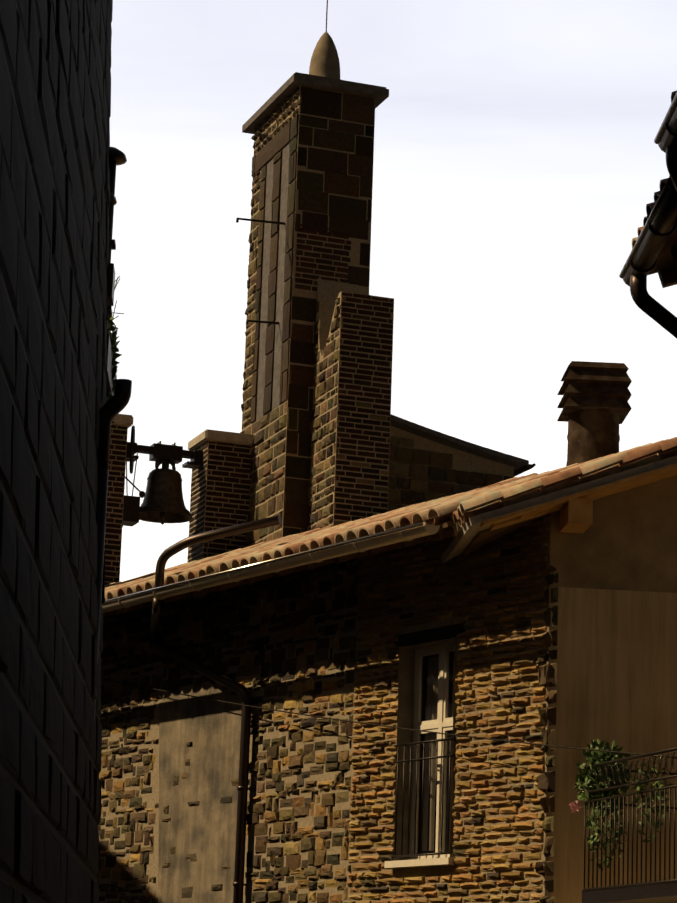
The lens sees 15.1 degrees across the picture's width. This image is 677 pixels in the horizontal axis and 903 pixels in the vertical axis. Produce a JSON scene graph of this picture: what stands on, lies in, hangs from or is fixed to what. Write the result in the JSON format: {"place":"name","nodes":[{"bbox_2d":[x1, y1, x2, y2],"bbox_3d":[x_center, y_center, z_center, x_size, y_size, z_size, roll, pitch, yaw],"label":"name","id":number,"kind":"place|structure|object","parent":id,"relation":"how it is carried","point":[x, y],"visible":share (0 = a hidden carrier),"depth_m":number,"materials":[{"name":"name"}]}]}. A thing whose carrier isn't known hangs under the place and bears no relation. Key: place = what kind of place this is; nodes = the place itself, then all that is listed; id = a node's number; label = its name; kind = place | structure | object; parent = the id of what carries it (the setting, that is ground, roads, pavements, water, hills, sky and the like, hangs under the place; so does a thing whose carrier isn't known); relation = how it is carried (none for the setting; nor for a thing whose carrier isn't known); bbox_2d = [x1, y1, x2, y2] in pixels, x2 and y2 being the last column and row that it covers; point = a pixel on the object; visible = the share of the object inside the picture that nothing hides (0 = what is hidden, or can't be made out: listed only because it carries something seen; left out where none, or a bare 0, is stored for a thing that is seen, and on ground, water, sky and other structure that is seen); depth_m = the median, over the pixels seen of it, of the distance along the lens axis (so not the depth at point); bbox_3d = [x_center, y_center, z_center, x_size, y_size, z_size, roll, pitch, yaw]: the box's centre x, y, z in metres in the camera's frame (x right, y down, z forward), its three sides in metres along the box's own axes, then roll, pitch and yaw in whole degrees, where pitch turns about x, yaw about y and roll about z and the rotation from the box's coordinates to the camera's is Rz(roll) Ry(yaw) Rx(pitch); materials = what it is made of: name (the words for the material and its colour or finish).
{"place":"outdoors","nodes":[
{"label":"outdoors","id":0,"kind":"place"},
{"bbox_2d":[0,0,112,902],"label":"building wall","id":1,"kind":"structure","parent":0,"point":[55,86],"depth_m":10.28,"materials":[{"name":"grey stone"}]},
{"bbox_2d":[93,379,131,716],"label":"downpipes","id":2,"kind":"object","parent":1,"relation":"attached to","point":[114,406],"visible":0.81,"depth_m":13.82,"materials":[{"name":"brown metal"}]},
{"bbox_2d":[106,147,126,326],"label":"vent pipes","id":3,"kind":"object","parent":1,"relation":"attached to","point":[117,157],"visible":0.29,"depth_m":14.95,"materials":[{"name":"brown metal"}]},
{"bbox_2d":[106,334,116,396],"bbox_3d":[-1.873,-0.455,17.155,1.859,0.920,4.491,9,-15,-28],"label":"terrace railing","id":4,"kind":"object","parent":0,"point":[109,385],"depth_m":17.80,"materials":[{"name":"metal"}]},
{"bbox_2d":[106,276,123,422],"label":"terrace plants","id":5,"kind":"object","parent":4,"relation":"attached to","point":[112,335],"visible":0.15,"depth_m":18.09,"materials":[{"name":"green plant"}]},
{"bbox_2d":[155,515,281,587],"bbox_3d":[-1.304,1.061,27.131,1.492,0.714,0.187,-4,-15,26],"label":"pipe","id":6,"kind":"object","parent":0,"point":[170,551],"visible":1,"depth_m":27.14,"materials":[{"name":"brown metal"}]},
{"bbox_2d":[187,440,251,561],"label":"brick pillar","id":7,"kind":"structure","parent":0,"point":[220,486],"depth_m":33.92,"materials":[{"name":"brown brick"}]},
{"bbox_2d":[123,425,202,525],"bbox_3d":[-2.374,0.367,34.011,1.381,1.322,0.584,10,-15,-30],"label":"bell yoke","id":8,"kind":"object","parent":7,"relation":"attached to","point":[155,452],"visible":0.88,"depth_m":33.88,"materials":[{"name":"black metal"}]},
{"bbox_2d":[139,459,192,524],"bbox_3d":[-2.312,0.536,33.911,0.800,0.886,0.800,2,-13,-2],"label":"bell","id":9,"kind":"object","parent":8,"relation":"hanging from","point":[163,502],"visible":0.96,"depth_m":33.74,"materials":[{"name":"metal"}]},
{"bbox_2d":[188,429,253,450],"bbox_3d":[-1.556,-0.111,34.391,0.740,0.140,0.820,7,-14,-19],"label":"pillar cap","id":10,"kind":"object","parent":7,"relation":"on","point":[206,435],"visible":0.4,"depth_m":34.03,"materials":[{"name":"beige stone"}]},
{"bbox_2d":[102,522,439,612],"bbox_3d":[-1.887,1.523,27.360,0.242,0.133,9.780,11,-16,-33],"label":"roof gutter","id":11,"kind":"object","parent":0,"point":[377,540],"visible":0.69,"depth_m":25.39,"materials":[{"name":"brown metal"}]},
{"bbox_2d":[103,526,452,617],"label":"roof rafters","id":12,"kind":"object","parent":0,"point":[441,533],"visible":0.27,"depth_m":25.98,"materials":[{"name":"brown wood"}]},
{"bbox_2d":[240,86,374,545],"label":"church tower","id":13,"kind":"structure","parent":0,"point":[327,136],"depth_m":33.73,"materials":[{"name":"brown stone"}]},
{"bbox_2d":[236,218,284,324],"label":"tower tie bars","id":14,"kind":"object","parent":13,"relation":"attached to","point":[263,221],"visible":0.79,"depth_m":33.56,"materials":[{"name":"black metal"}]},
{"bbox_2d":[256,144,289,420],"bbox_3d":[-0.867,-2.263,34.076,0.003,3.610,0.970,7,-14,-19],"label":"pilaster strip","id":15,"kind":"object","parent":13,"relation":"on","point":[280,289],"visible":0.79,"depth_m":34.07,"materials":[{"name":"brown stone"}]},
{"bbox_2d":[242,72,388,133],"bbox_3d":[-0.334,-4.667,34.981,1.350,0.135,2.180,7,-14,-19],"label":"tower cap","id":16,"kind":"object","parent":13,"relation":"on","point":[295,80],"visible":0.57,"depth_m":34.12,"materials":[{"name":"brown stone"}]},
{"bbox_2d":[309,0,339,78],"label":"finial","id":17,"kind":"object","parent":16,"relation":"on","point":[324,62],"visible":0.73,"depth_m":34.60,"materials":[{"name":"stone"}]},
{"bbox_2d":[307,277,393,530],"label":"brick buttress","id":18,"kind":"structure","parent":13,"relation":"attached to","point":[351,419],"depth_m":32.34,"materials":[{"name":"brown brick"}]},
{"bbox_2d":[110,0,676,581],"label":"sky","id":19,"kind":"structure","parent":0,"point":[518,164],"materials":[{"name":"white"}]},
{"bbox_2d":[422,653,454,850],"bbox_3d":[1.060,2.889,24.691,0.054,1.886,0.768,11,-16,-33],"label":"window glass","id":20,"kind":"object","parent":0,"point":[433,669],"depth_m":24.88,"materials":[{"name":"clear glass"}]},
{"bbox_2d":[435,520,455,528],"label":"roof boards","id":21,"kind":"object","parent":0,"point":[445,524],"visible":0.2,"depth_m":23.52,"materials":[{"name":"brown wood"}]},
{"bbox_2d":[619,176,676,286],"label":"roof gutter","id":22,"kind":"object","parent":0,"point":[659,228],"visible":0.92,"depth_m":14.43,"materials":[{"name":"brown metal"}]},
{"label":"ground","id":23,"kind":"structure","parent":0,"visible":0},
{"bbox_2d":[97,513,557,902],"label":"stone wall","id":24,"kind":"structure","parent":23,"relation":"on","point":[344,640],"depth_m":25.53,"materials":[{"name":"brown stone"}]},
{"bbox_2d":[148,597,251,902],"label":"drainpipe","id":25,"kind":"object","parent":24,"relation":"attached to","point":[155,642],"visible":0.96,"depth_m":27.10,"materials":[{"name":"brown metal"}]},
{"bbox_2d":[158,682,241,902],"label":"arch plaster","id":26,"kind":"object","parent":24,"relation":"attached to","point":[204,831],"visible":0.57,"depth_m":27.90,"materials":[{"name":"beige paint"}]},
{"bbox_2d":[162,742,238,897],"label":"exposed stones","id":27,"kind":"object","parent":26,"relation":"in","point":[187,892],"visible":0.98,"depth_m":27.83,"materials":[{"name":"brown stone"}]},
{"bbox_2d":[101,678,676,757],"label":"wire","id":28,"kind":"object","parent":24,"relation":"attached to","point":[396,727],"visible":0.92,"depth_m":24.55,"materials":[{"name":"metal"}]},
{"bbox_2d":[384,643,454,868],"bbox_3d":[0.893,2.907,24.571,0.300,2.146,1.028,11,-16,-33],"label":"window frame","id":29,"kind":"object","parent":24,"relation":"attached to","point":[442,723],"visible":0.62,"depth_m":24.75,"materials":[{"name":"white wood"}]},
{"bbox_2d":[391,737,456,857],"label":"grille window","id":30,"kind":"structure","parent":29,"relation":"attached to","point":[436,757],"depth_m":24.41,"materials":[{"name":"black metal"}]},
{"bbox_2d":[422,651,454,853],"bbox_3d":[1.096,2.916,24.711,0.010,2.086,0.908,11,-16,-33],"label":"window","id":31,"kind":"structure","parent":24,"relation":"attached to","point":[449,714],"depth_m":24.85,"materials":[{"name":"white paint"},{"name":"glass"}]},
{"bbox_2d":[418,651,453,852],"bbox_3d":[1.001,2.898,24.648,0.439,2.006,0.703,2,-13,-2],"label":"curtain","id":32,"kind":"object","parent":31,"relation":"in","point":[429,748],"depth_m":24.78,"materials":[{"name":"white fabric"}]},
{"bbox_2d":[545,475,676,902],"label":"plaster house walls","id":33,"kind":"structure","parent":23,"relation":"on","point":[614,564],"depth_m":23.29,"materials":[{"name":"brown paint"}]},
{"bbox_2d":[440,455,676,562],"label":"roof eave","id":34,"kind":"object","parent":33,"relation":"on","point":[476,532],"depth_m":23.19,"materials":[{"name":"brown wood"}]},
{"bbox_2d":[105,437,674,599],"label":"roof tiles","id":35,"kind":"object","parent":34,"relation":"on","point":[437,511],"visible":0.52,"depth_m":26.58,"materials":[{"name":"brown tile"}]},
{"bbox_2d":[557,361,631,465],"bbox_3d":[2.777,-0.204,27.855,0.800,1.440,0.800,2,-13,-2],"label":"chimney","id":36,"kind":"object","parent":35,"relation":"on","point":[595,405],"visible":0.58,"depth_m":27.64,"materials":[{"name":"ceramic"}]},
{"bbox_2d":[450,437,676,535],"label":"roof tiles","id":37,"kind":"object","parent":34,"relation":"on","point":[555,482],"visible":0.6,"depth_m":23.11,"materials":[{"name":"brown tile"}]},
{"bbox_2d":[559,498,592,533],"bbox_3d":[2.163,0.584,23.311,0.244,0.230,0.481,2,-13,-2],"label":"beam end","id":38,"kind":"object","parent":33,"relation":"attached to","point":[575,515],"visible":0.86,"depth_m":23.10,"materials":[{"name":"brown wood"}]},
{"bbox_2d":[569,747,676,902],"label":"balcony","id":39,"kind":"structure","parent":33,"relation":"attached to","point":[662,891],"depth_m":21.26,"materials":[{"name":"black metal"}]},
{"bbox_2d":[574,739,673,869],"bbox_3d":[2.480,2.964,21.708,0.531,1.150,1.512,7,-14,-21],"label":"balcony plant","id":40,"kind":"object","parent":39,"relation":"on","point":[596,757],"visible":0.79,"depth_m":22.04,"materials":[{"name":"green plant"}]},
{"bbox_2d":[630,146,676,337],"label":"downpipe","id":41,"kind":"object","parent":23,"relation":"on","point":[653,309],"visible":0.94,"depth_m":15.11,"materials":[{"name":"brown metal"}]},
{"bbox_2d":[654,92,676,152],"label":"roof gutter","id":42,"kind":"structure","parent":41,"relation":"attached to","point":[666,135],"depth_m":13.04,"materials":[{"name":"brown metal"}]},
{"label":"stone house","id":43,"kind":"structure","parent":23,"relation":"on"},
{"bbox_2d":[104,424,127,584],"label":"brick pillar","id":44,"kind":"structure","parent":43,"relation":"on","point":[115,494],"depth_m":33.28,"materials":[{"name":"brown brick"}]},
{"bbox_2d":[111,414,132,427],"bbox_3d":[-3.262,-0.368,33.802,0.900,0.140,0.900,7,-14,-19],"label":"pillar cap","id":45,"kind":"object","parent":44,"relation":"on","point":[123,419],"visible":0.23,"depth_m":33.50,"materials":[{"name":"beige stone"}]},
{"bbox_2d":[388,425,513,511],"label":"church gable","id":46,"kind":"structure","parent":43,"relation":"on","point":[421,469],"depth_m":33.48,"materials":[{"name":"brown stone"}]},
{"bbox_2d":[390,414,528,470],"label":"roof","id":47,"kind":"structure","parent":46,"relation":"on","point":[516,463],"depth_m":33.60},
{"bbox_2d":[514,463,535,476],"bbox_3d":[2.139,0.405,34.847,0.192,0.108,2.200,7,-14,-19],"label":"church gutter","id":48,"kind":"object","parent":47,"relation":"attached to","point":[522,469],"visible":0.12,"depth_m":33.96,"materials":[{"name":"black metal"}]},
{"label":"walls of the right houses","id":49,"kind":"object","parent":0,"visible":0},
{"bbox_2d":[648,222,676,287],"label":"roof boards","id":50,"kind":"object","parent":49,"relation":"on","point":[665,268],"visible":0.83,"depth_m":15.17,"materials":[{"name":"brown wood"}]},
{"bbox_2d":[632,175,669,248],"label":"roof tiles","id":51,"kind":"object","parent":50,"relation":"on","point":[649,207],"visible":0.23,"depth_m":14.48,"materials":[{"name":"ceramic"}]},
{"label":"roof boards","id":52,"kind":"object","parent":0,"visible":0},
{"bbox_2d":[671,90,676,102],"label":"roof tiles","id":53,"kind":"structure","parent":52,"relation":"on","point":[673,93],"depth_m":13.07,"materials":[{"name":"ceramic"}]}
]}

